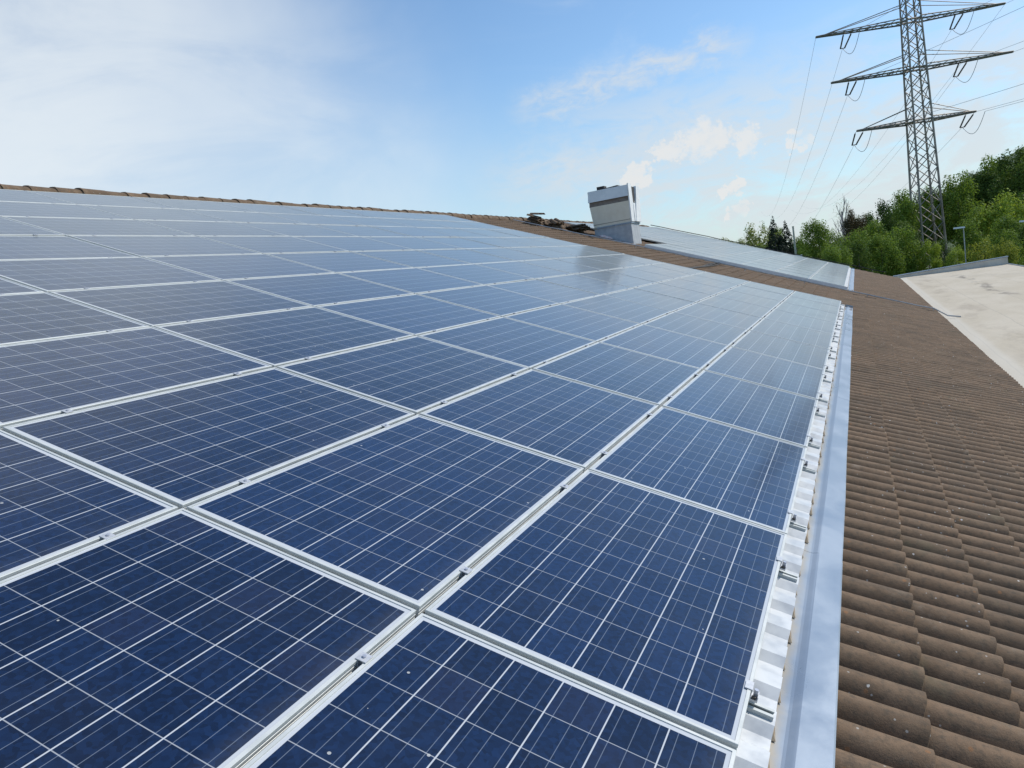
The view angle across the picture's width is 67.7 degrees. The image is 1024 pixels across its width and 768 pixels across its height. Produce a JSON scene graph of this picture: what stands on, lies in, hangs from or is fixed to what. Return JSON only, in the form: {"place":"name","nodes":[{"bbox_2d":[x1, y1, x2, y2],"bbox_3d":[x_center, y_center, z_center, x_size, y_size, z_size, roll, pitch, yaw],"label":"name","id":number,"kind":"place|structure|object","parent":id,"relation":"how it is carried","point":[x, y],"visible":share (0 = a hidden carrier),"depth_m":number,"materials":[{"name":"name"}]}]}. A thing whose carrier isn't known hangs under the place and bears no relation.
{"place":"outdoors","nodes":[
{"label":"outdoors","id":0,"kind":"place"},
{"bbox_2d":[0,0,1023,246],"label":"sky","id":1,"kind":"structure","parent":0,"point":[514,108],"materials":[{"name":"blue"}]},
{"bbox_2d":[821,244,853,267],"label":"bush","id":2,"kind":"object","parent":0,"point":[831,256],"visible":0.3,"depth_m":61.50,"materials":[{"name":"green plant"}]},
{"bbox_2d":[860,232,905,275],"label":"bush","id":3,"kind":"object","parent":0,"point":[882,263],"visible":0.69,"depth_m":63.72,"materials":[{"name":"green plant"}]},
{"bbox_2d":[887,224,923,275],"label":"bush","id":4,"kind":"object","parent":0,"point":[912,263],"visible":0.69,"depth_m":64.66,"materials":[{"name":"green plant"}]},
{"bbox_2d":[916,239,942,270],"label":"bush","id":5,"kind":"object","parent":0,"point":[936,250],"visible":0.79,"depth_m":64.01,"materials":[{"name":"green plant"}]},
{"bbox_2d":[926,232,999,267],"bbox_3d":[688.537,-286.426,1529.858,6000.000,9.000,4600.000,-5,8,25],"label":"ground","id":6,"kind":"structure","parent":0,"point":[949,244],"depth_m":250.89,"materials":[{"name":"green plant"}]},
{"bbox_2d":[0,184,1023,767],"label":"tiled roof hall","id":7,"kind":"structure","parent":6,"relation":"on","point":[932,630],"depth_m":4.27,"materials":[{"name":"concrete"}]},
{"bbox_2d":[587,183,641,243],"bbox_3d":[3.476,-5.562,25.599,1.475,2.160,1.450,-5,8,25],"label":"roof ventilator","id":8,"kind":"object","parent":7,"relation":"on","point":[615,210],"visible":0.95,"depth_m":25.20,"materials":[{"name":"grey metal"}]},
{"bbox_2d":[414,304,844,767],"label":"ribbed roof sheet","id":9,"kind":"object","parent":7,"relation":"on","point":[757,736],"visible":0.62,"depth_m":2.98,"materials":[{"name":"metal"}]},
{"bbox_2d":[0,277,43,294],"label":"solar panel","id":10,"kind":"object","parent":9,"relation":"on","point":[8,286],"visible":0.6,"depth_m":5.30,"materials":[{"name":"glass"}]},
{"bbox_2d":[0,217,64,235],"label":"solar panel","id":11,"kind":"object","parent":9,"relation":"on","point":[8,227],"visible":0.76,"depth_m":7.44,"materials":[{"name":"glass"}]},
{"bbox_2d":[0,189,72,203],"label":"solar panel","id":12,"kind":"object","parent":9,"relation":"on","point":[15,195],"visible":0.71,"depth_m":9.58,"materials":[{"name":"glass"}]},
{"bbox_2d":[0,201,132,219],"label":"solar panel","id":13,"kind":"object","parent":9,"relation":"on","point":[21,209],"visible":0.66,"depth_m":8.91,"materials":[{"name":"glass"}]},
{"bbox_2d":[0,236,137,259],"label":"solar panel","id":14,"kind":"object","parent":9,"relation":"on","point":[34,247],"visible":0.66,"depth_m":6.85,"materials":[{"name":"glass"}]},
{"bbox_2d":[0,292,149,345],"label":"solar panel","id":15,"kind":"object","parent":9,"relation":"on","point":[31,317],"visible":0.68,"depth_m":4.78,"materials":[{"name":"glass"}]},
{"bbox_2d":[0,430,177,580],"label":"solar panel","id":16,"kind":"object","parent":9,"relation":"on","point":[53,506],"visible":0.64,"depth_m":2.65,"materials":[{"name":"glass"}]},
{"bbox_2d":[0,216,193,235],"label":"solar panel","id":17,"kind":"object","parent":9,"relation":"on","point":[94,227],"visible":0.67,"depth_m":8.35,"materials":[{"name":"glass"}]},
{"bbox_2d":[28,191,177,208],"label":"solar panel","id":18,"kind":"object","parent":9,"relation":"on","point":[93,199],"visible":0.69,"depth_m":10.58,"materials":[{"name":"glass"}]},
{"bbox_2d":[0,257,219,292],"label":"solar panel","id":19,"kind":"object","parent":9,"relation":"on","point":[48,275],"visible":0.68,"depth_m":6.17,"materials":[{"name":"glass"}]},
{"bbox_2d":[0,327,271,429],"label":"solar panel","id":20,"kind":"object","parent":9,"relation":"on","point":[41,379],"visible":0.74,"depth_m":4.05,"materials":[{"name":"glass"}]},
{"bbox_2d":[81,205,230,221],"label":"solar panel","id":21,"kind":"object","parent":9,"relation":"on","point":[139,213],"visible":0.68,"depth_m":10.22,"materials":[{"name":"glass"}]},
{"bbox_2d":[68,235,261,256],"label":"solar panel","id":22,"kind":"object","parent":9,"relation":"on","point":[143,246],"visible":0.77,"depth_m":7.98,"materials":[{"name":"glass"}]},
{"bbox_2d":[49,280,311,326],"bbox_3d":[-2.453,-0.634,5.895,1.020,0.049,1.634,17,16,21],"label":"solar panel","id":23,"kind":"object","parent":9,"relation":"on","point":[160,305],"visible":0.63,"depth_m":5.75,"materials":[{"name":"glass"}]},
{"bbox_2d":[134,197,254,211],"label":"solar panel","id":24,"kind":"object","parent":9,"relation":"on","point":[194,204],"visible":0.73,"depth_m":12.09,"materials":[{"name":"glass"}]},
{"bbox_2d":[0,508,415,767],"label":"solar panel","id":25,"kind":"object","parent":9,"relation":"on","point":[182,638],"visible":0.87,"depth_m":2.05,"materials":[{"name":"glass"}]},
{"bbox_2d":[3,367,414,509],"bbox_3d":[-1.306,0.188,3.694,1.020,0.048,1.634,17,16,21],"label":"solar panel","id":26,"kind":"object","parent":9,"relation":"on","point":[182,447],"visible":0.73,"depth_m":3.46,"materials":[{"name":"glass"}]},
{"bbox_2d":[138,220,287,235],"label":"solar panel","id":27,"kind":"object","parent":9,"relation":"on","point":[204,228],"visible":0.7,"depth_m":9.86,"materials":[{"name":"glass"}]},
{"bbox_2d":[143,254,334,280],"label":"solar panel","id":28,"kind":"object","parent":9,"relation":"on","point":[234,266],"visible":0.67,"depth_m":7.63,"materials":[{"name":"glass"}]},
{"bbox_2d":[182,209,305,223],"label":"solar panel","id":29,"kind":"object","parent":9,"relation":"on","point":[246,217],"visible":0.85,"depth_m":11.73,"materials":[{"name":"glass"}]},
{"bbox_2d":[218,202,317,214],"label":"solar panel","id":30,"kind":"object","parent":9,"relation":"on","point":[261,208],"visible":0.62,"depth_m":13.59,"materials":[{"name":"glass"}]},
{"bbox_2d":[198,236,348,253],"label":"solar panel","id":31,"kind":"object","parent":9,"relation":"on","point":[273,244],"visible":0.8,"depth_m":9.50,"materials":[{"name":"glass"}]},
{"bbox_2d":[155,306,413,367],"bbox_3d":[-1.545,-0.366,5.537,1.020,0.048,1.634,16,16,21],"label":"solar panel","id":32,"kind":"object","parent":9,"relation":"on","point":[278,338],"visible":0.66,"depth_m":5.38,"materials":[{"name":"glass"}]},
{"bbox_2d":[236,222,358,236],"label":"solar panel","id":33,"kind":"object","parent":9,"relation":"on","point":[298,229],"visible":0.66,"depth_m":11.40,"materials":[{"name":"glass"}]},
{"bbox_2d":[264,213,365,225],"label":"solar panel","id":34,"kind":"object","parent":9,"relation":"on","point":[315,219],"visible":0.78,"depth_m":13.23,"materials":[{"name":"glass"}]},
{"bbox_2d":[225,273,413,306],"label":"solar panel","id":35,"kind":"object","parent":9,"relation":"on","point":[312,290],"visible":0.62,"depth_m":7.27,"materials":[{"name":"glass"}]},
{"bbox_2d":[280,205,367,216],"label":"solar panel","id":36,"kind":"object","parent":9,"relation":"on","point":[326,211],"visible":0.7,"depth_m":15.06,"materials":[{"name":"glass"}]},
{"bbox_2d":[267,252,413,272],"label":"solar panel","id":37,"kind":"object","parent":9,"relation":"on","point":[338,262],"visible":0.68,"depth_m":9.14,"materials":[{"name":"glass"}]},
{"bbox_2d":[291,236,413,251],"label":"solar panel","id":38,"kind":"object","parent":9,"relation":"on","point":[349,244],"visible":0.69,"depth_m":11.01,"materials":[{"name":"glass"}]},
{"bbox_2d":[309,224,411,236],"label":"solar panel","id":39,"kind":"object","parent":9,"relation":"on","point":[363,231],"visible":0.73,"depth_m":12.85,"materials":[{"name":"glass"}]},
{"bbox_2d":[323,215,411,226],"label":"solar panel","id":40,"kind":"object","parent":9,"relation":"on","point":[368,221],"visible":0.66,"depth_m":14.74,"materials":[{"name":"glass"}]},
{"bbox_2d":[187,414,583,616],"bbox_3d":[-0.398,0.456,3.336,1.020,0.048,1.634,16,16,21],"label":"solar panel","id":41,"kind":"object","parent":9,"relation":"on","point":[419,514],"visible":0.81,"depth_m":3.08,"materials":[{"name":"glass"}]},
{"bbox_2d":[277,336,528,415],"bbox_3d":[-0.637,-0.096,5.180,1.020,0.048,1.634,16,16,21],"label":"solar panel","id":42,"kind":"object","parent":9,"relation":"on","point":[416,375],"visible":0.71,"depth_m":5.01,"materials":[{"name":"glass"}]},
{"bbox_2d":[316,294,500,335],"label":"solar panel","id":43,"kind":"object","parent":9,"relation":"on","point":[415,314],"visible":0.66,"depth_m":6.91,"materials":[{"name":"glass"}]},
{"bbox_2d":[339,268,482,293],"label":"solar panel","id":44,"kind":"object","parent":9,"relation":"on","point":[415,280],"visible":0.74,"depth_m":8.77,"materials":[{"name":"glass"}]},
{"bbox_2d":[351,250,470,267],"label":"solar panel","id":45,"kind":"object","parent":9,"relation":"on","point":[414,258],"visible":0.64,"depth_m":10.63,"materials":[{"name":"glass"}]},
{"bbox_2d":[369,226,457,236],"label":"solar panel","id":46,"kind":"object","parent":9,"relation":"on","point":[414,231],"visible":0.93,"depth_m":14.34,"materials":[{"name":"glass"}]},
{"bbox_2d":[364,237,463,249],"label":"solar panel","id":47,"kind":"object","parent":9,"relation":"on","point":[415,243],"visible":0.76,"depth_m":12.51,"materials":[{"name":"glass"}]},
{"bbox_2d":[418,237,502,248],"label":"solar panel","id":48,"kind":"object","parent":9,"relation":"on","point":[461,242],"visible":0.66,"depth_m":14.03,"materials":[{"name":"glass"}]},
{"bbox_2d":[417,249,514,263],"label":"solar panel","id":49,"kind":"object","parent":9,"relation":"on","point":[469,256],"visible":0.62,"depth_m":12.14,"materials":[{"name":"glass"}]},
{"bbox_2d":[418,264,533,284],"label":"solar panel","id":50,"kind":"object","parent":9,"relation":"on","point":[479,274],"visible":0.77,"depth_m":10.28,"materials":[{"name":"glass"}]},
{"bbox_2d":[418,285,558,316],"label":"solar panel","id":51,"kind":"object","parent":9,"relation":"on","point":[494,300],"visible":0.73,"depth_m":8.41,"materials":[{"name":"glass"}]},
{"bbox_2d":[242,613,736,767],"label":"solar panel","id":52,"kind":"object","parent":9,"relation":"on","point":[421,690],"visible":1,"depth_m":2.00,"materials":[{"name":"glass"}]},
{"bbox_2d":[460,237,535,247],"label":"solar panel","id":53,"kind":"object","parent":9,"relation":"on","point":[499,242],"visible":0.73,"depth_m":15.48,"materials":[{"name":"glass"}]},
{"bbox_2d":[418,317,595,369],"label":"solar panel","id":54,"kind":"object","parent":9,"relation":"on","point":[530,346],"visible":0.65,"depth_m":6.54,"materials":[{"name":"glass"}]},
{"bbox_2d":[468,248,551,260],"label":"solar panel","id":55,"kind":"object","parent":9,"relation":"on","point":[511,254],"visible":0.64,"depth_m":13.62,"materials":[{"name":"glass"}]},
{"bbox_2d":[476,261,571,278],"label":"solar panel","id":56,"kind":"object","parent":9,"relation":"on","point":[526,269],"visible":0.76,"depth_m":11.79,"materials":[{"name":"glass"}]},
{"bbox_2d":[420,369,658,472],"bbox_3d":[0.270,0.175,4.823,1.020,0.048,1.634,16,16,21],"label":"solar panel","id":57,"kind":"object","parent":9,"relation":"on","point":[585,427],"visible":0.81,"depth_m":4.64,"materials":[{"name":"glass"}]},
{"bbox_2d":[488,279,599,303],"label":"solar panel","id":58,"kind":"object","parent":9,"relation":"on","point":[552,292],"visible":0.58,"depth_m":9.93,"materials":[{"name":"glass"}]},
{"bbox_2d":[509,247,580,258],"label":"solar panel","id":59,"kind":"object","parent":9,"relation":"on","point":[548,253],"visible":0.77,"depth_m":15.12,"materials":[{"name":"glass"}]},
{"bbox_2d":[521,259,602,273],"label":"solar panel","id":60,"kind":"object","parent":9,"relation":"on","point":[564,266],"visible":0.81,"depth_m":13.27,"materials":[{"name":"glass"}]},
{"bbox_2d":[504,304,639,342],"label":"solar panel","id":61,"kind":"object","parent":9,"relation":"on","point":[585,324],"visible":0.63,"depth_m":8.05,"materials":[{"name":"glass"}]},
{"bbox_2d":[537,274,630,294],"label":"solar panel","id":62,"kind":"object","parent":9,"relation":"on","point":[588,284],"visible":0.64,"depth_m":11.40,"materials":[{"name":"glass"}]},
{"bbox_2d":[556,257,625,269],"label":"solar panel","id":63,"kind":"object","parent":9,"relation":"on","point":[593,263],"visible":0.67,"depth_m":14.76,"materials":[{"name":"glass"}]},
{"bbox_2d":[425,470,786,749],"bbox_3d":[0.508,0.727,2.980,1.018,0.043,1.634,16,16,21],"label":"solar panel","id":64,"kind":"object","parent":9,"relation":"on","point":[653,602],"visible":0.94,"depth_m":2.69,"materials":[{"name":"glass"}]},
{"bbox_2d":[532,342,700,408],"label":"solar panel","id":65,"kind":"object","parent":9,"relation":"on","point":[660,382],"visible":0.82,"depth_m":6.17,"materials":[{"name":"glass"}]},
{"bbox_2d":[576,270,656,287],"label":"solar panel","id":66,"kind":"object","parent":9,"relation":"on","point":[619,279],"visible":0.75,"depth_m":12.91,"materials":[{"name":"glass"}]},
{"bbox_2d":[563,295,671,324],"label":"solar panel","id":67,"kind":"object","parent":9,"relation":"on","point":[639,313],"visible":0.73,"depth_m":9.56,"materials":[{"name":"glass"}]},
{"bbox_2d":[605,267,675,282],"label":"solar panel","id":68,"kind":"object","parent":9,"relation":"on","point":[642,274],"visible":0.71,"depth_m":14.40,"materials":[{"name":"glass"}]},
{"bbox_2d":[603,288,694,311],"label":"solar panel","id":69,"kind":"object","parent":9,"relation":"on","point":[656,300],"visible":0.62,"depth_m":11.08,"materials":[{"name":"glass"}]},
{"bbox_2d":[599,324,728,371],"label":"solar panel","id":70,"kind":"object","parent":9,"relation":"on","point":[702,354],"visible":0.79,"depth_m":7.69,"materials":[{"name":"glass"}]},
{"bbox_2d":[635,283,712,302],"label":"solar panel","id":71,"kind":"object","parent":9,"relation":"on","point":[678,292],"visible":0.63,"depth_m":12.54,"materials":[{"name":"glass"}]},
{"bbox_2d":[658,278,727,295],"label":"solar panel","id":72,"kind":"object","parent":9,"relation":"on","point":[696,286],"visible":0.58,"depth_m":14.05,"materials":[{"name":"glass"}]},
{"bbox_2d":[644,312,747,347],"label":"solar panel","id":73,"kind":"object","parent":9,"relation":"on","point":[709,330],"visible":0.83,"depth_m":9.20,"materials":[{"name":"glass"}]},
{"bbox_2d":[589,406,807,533],"bbox_3d":[1.177,0.447,4.467,1.018,0.045,1.634,17,16,21],"label":"solar panel","id":74,"kind":"object","parent":9,"relation":"on","point":[745,475],"visible":0.94,"depth_m":4.28,"materials":[{"name":"glass"}]},
{"bbox_2d":[674,303,761,331],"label":"solar panel","id":75,"kind":"object","parent":9,"relation":"on","point":[724,316],"visible":0.79,"depth_m":10.71,"materials":[{"name":"glass"}]},
{"bbox_2d":[697,295,772,318],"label":"solar panel","id":76,"kind":"object","parent":9,"relation":"on","point":[762,312],"visible":0.7,"depth_m":12.19,"materials":[{"name":"glass"}]},
{"bbox_2d":[662,370,819,447],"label":"solar panel","id":77,"kind":"object","parent":9,"relation":"on","point":[785,416],"visible":0.94,"depth_m":5.81,"materials":[{"name":"glass"}]},
{"bbox_2d":[715,290,781,309],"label":"solar panel","id":78,"kind":"object","parent":9,"relation":"on","point":[752,299],"visible":0.84,"depth_m":13.70,"materials":[{"name":"glass"}]},
{"bbox_2d":[729,285,788,302],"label":"solar panel","id":79,"kind":"object","parent":9,"relation":"on","point":[762,293],"visible":0.82,"depth_m":15.21,"materials":[{"name":"glass"}]},
{"bbox_2d":[704,347,826,399],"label":"solar panel","id":80,"kind":"object","parent":9,"relation":"on","point":[777,373],"visible":0.94,"depth_m":7.32,"materials":[{"name":"glass"}]},
{"bbox_2d":[731,330,830,369],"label":"solar panel","id":81,"kind":"object","parent":9,"relation":"on","point":[786,349],"visible":0.91,"depth_m":8.84,"materials":[{"name":"glass"}]},
{"bbox_2d":[750,318,834,349],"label":"solar panel","id":82,"kind":"object","parent":9,"relation":"on","point":[821,339],"visible":0.93,"depth_m":10.34,"materials":[{"name":"glass"}]},
{"bbox_2d":[764,309,836,334],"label":"solar panel","id":83,"kind":"object","parent":9,"relation":"on","point":[802,321],"visible":0.91,"depth_m":11.85,"materials":[{"name":"glass"}]},
{"bbox_2d":[775,302,838,323],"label":"solar panel","id":84,"kind":"object","parent":9,"relation":"on","point":[809,312],"visible":0.91,"depth_m":13.35,"materials":[{"name":"glass"}]},
{"bbox_2d":[783,296,840,314],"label":"solar panel","id":85,"kind":"object","parent":9,"relation":"on","point":[812,304],"visible":0.9,"depth_m":14.85,"materials":[{"name":"glass"}]},
{"bbox_2d":[644,244,850,289],"bbox_3d":[10.670,-5.123,31.408,6.152,0.121,18.280,17,16,21],"label":"ribbed roof sheet","id":86,"kind":"object","parent":7,"relation":"on","point":[773,272],"visible":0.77,"depth_m":23.20,"materials":[{"name":"white paint"}]},
{"bbox_2d":[769,304,852,767],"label":"flashing strip","id":87,"kind":"object","parent":7,"relation":"on","point":[805,724],"visible":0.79,"depth_m":3.04,"materials":[{"name":"metal"}]},
{"bbox_2d":[765,216,788,252],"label":"tree","id":88,"kind":"object","parent":6,"relation":"on","point":[778,242],"visible":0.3,"depth_m":94.86,"materials":[{"name":"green plant"}]},
{"bbox_2d":[795,217,839,259],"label":"tree","id":89,"kind":"object","parent":6,"relation":"on","point":[818,230],"visible":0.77,"depth_m":69.90,"materials":[{"name":"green plant"}]},
{"bbox_2d":[842,210,868,245],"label":"tree","id":90,"kind":"object","parent":6,"relation":"on","point":[849,224],"visible":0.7,"depth_m":91.23,"materials":[{"name":"green plant"}]},
{"bbox_2d":[842,236,877,272],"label":"bush","id":91,"kind":"object","parent":6,"relation":"on","point":[858,249],"visible":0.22,"depth_m":62.94,"materials":[{"name":"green plant"}]},
{"bbox_2d":[865,198,900,250],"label":"tree","id":92,"kind":"object","parent":6,"relation":"on","point":[884,210],"visible":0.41,"depth_m":85.25,"materials":[{"name":"green plant"}]},
{"bbox_2d":[885,195,920,256],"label":"tree","id":93,"kind":"object","parent":6,"relation":"on","point":[906,208],"visible":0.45,"depth_m":87.50,"materials":[{"name":"green plant"}]},
{"bbox_2d":[815,0,1013,267],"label":"power pylon","id":94,"kind":"object","parent":6,"relation":"on","point":[903,71],"visible":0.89,"depth_m":86.35,"materials":[{"name":"metal"}]},
{"bbox_2d":[908,185,948,241],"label":"tree","id":95,"kind":"object","parent":6,"relation":"on","point":[927,205],"visible":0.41,"depth_m":97.43,"materials":[{"name":"green plant"}]},
{"bbox_2d":[893,256,1023,387],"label":"flat roof annex","id":96,"kind":"object","parent":6,"relation":"on","point":[984,299],"visible":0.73,"depth_m":23.78,"materials":[{"name":"concrete"}]},
{"bbox_2d":[933,169,987,245],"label":"tree","id":97,"kind":"object","parent":6,"relation":"on","point":[952,220],"visible":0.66,"depth_m":94.78,"materials":[{"name":"green plant"}]},
{"bbox_2d":[951,217,988,263],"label":"bush","id":98,"kind":"object","parent":6,"relation":"on","point":[972,237],"visible":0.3,"depth_m":67.67,"materials":[{"name":"green plant"}]},
{"bbox_2d":[966,235,998,261],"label":"bush","id":99,"kind":"object","parent":6,"relation":"on","point":[979,256],"visible":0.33,"depth_m":54.10,"materials":[{"name":"green plant"}]},
{"bbox_2d":[973,169,1004,219],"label":"tree","id":100,"kind":"object","parent":6,"relation":"on","point":[985,183],"visible":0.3,"depth_m":100.44,"materials":[{"name":"green plant"}]},
{"bbox_2d":[974,188,1023,257],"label":"tree","id":101,"kind":"object","parent":6,"relation":"on","point":[993,215],"visible":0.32,"depth_m":69.98,"materials":[{"name":"green plant"}]},
{"bbox_2d":[987,145,1023,219],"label":"tree","id":102,"kind":"object","parent":6,"relation":"on","point":[1016,181],"visible":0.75,"depth_m":80.65,"materials":[{"name":"green plant"}]},
{"bbox_2d":[987,213,1023,254],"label":"bush","id":103,"kind":"object","parent":6,"relation":"on","point":[1009,223],"visible":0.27,"depth_m":62.24,"materials":[{"name":"green plant"}]},
{"bbox_2d":[987,228,1023,265],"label":"bush","id":104,"kind":"object","parent":6,"relation":"on","point":[1011,235],"visible":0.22,"depth_m":56.59,"materials":[{"name":"green plant"}]},
{"bbox_2d":[992,237,1019,263],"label":"bush","id":105,"kind":"object","parent":6,"relation":"on","point":[1009,254],"visible":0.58,"depth_m":52.71,"materials":[{"name":"green plant"}]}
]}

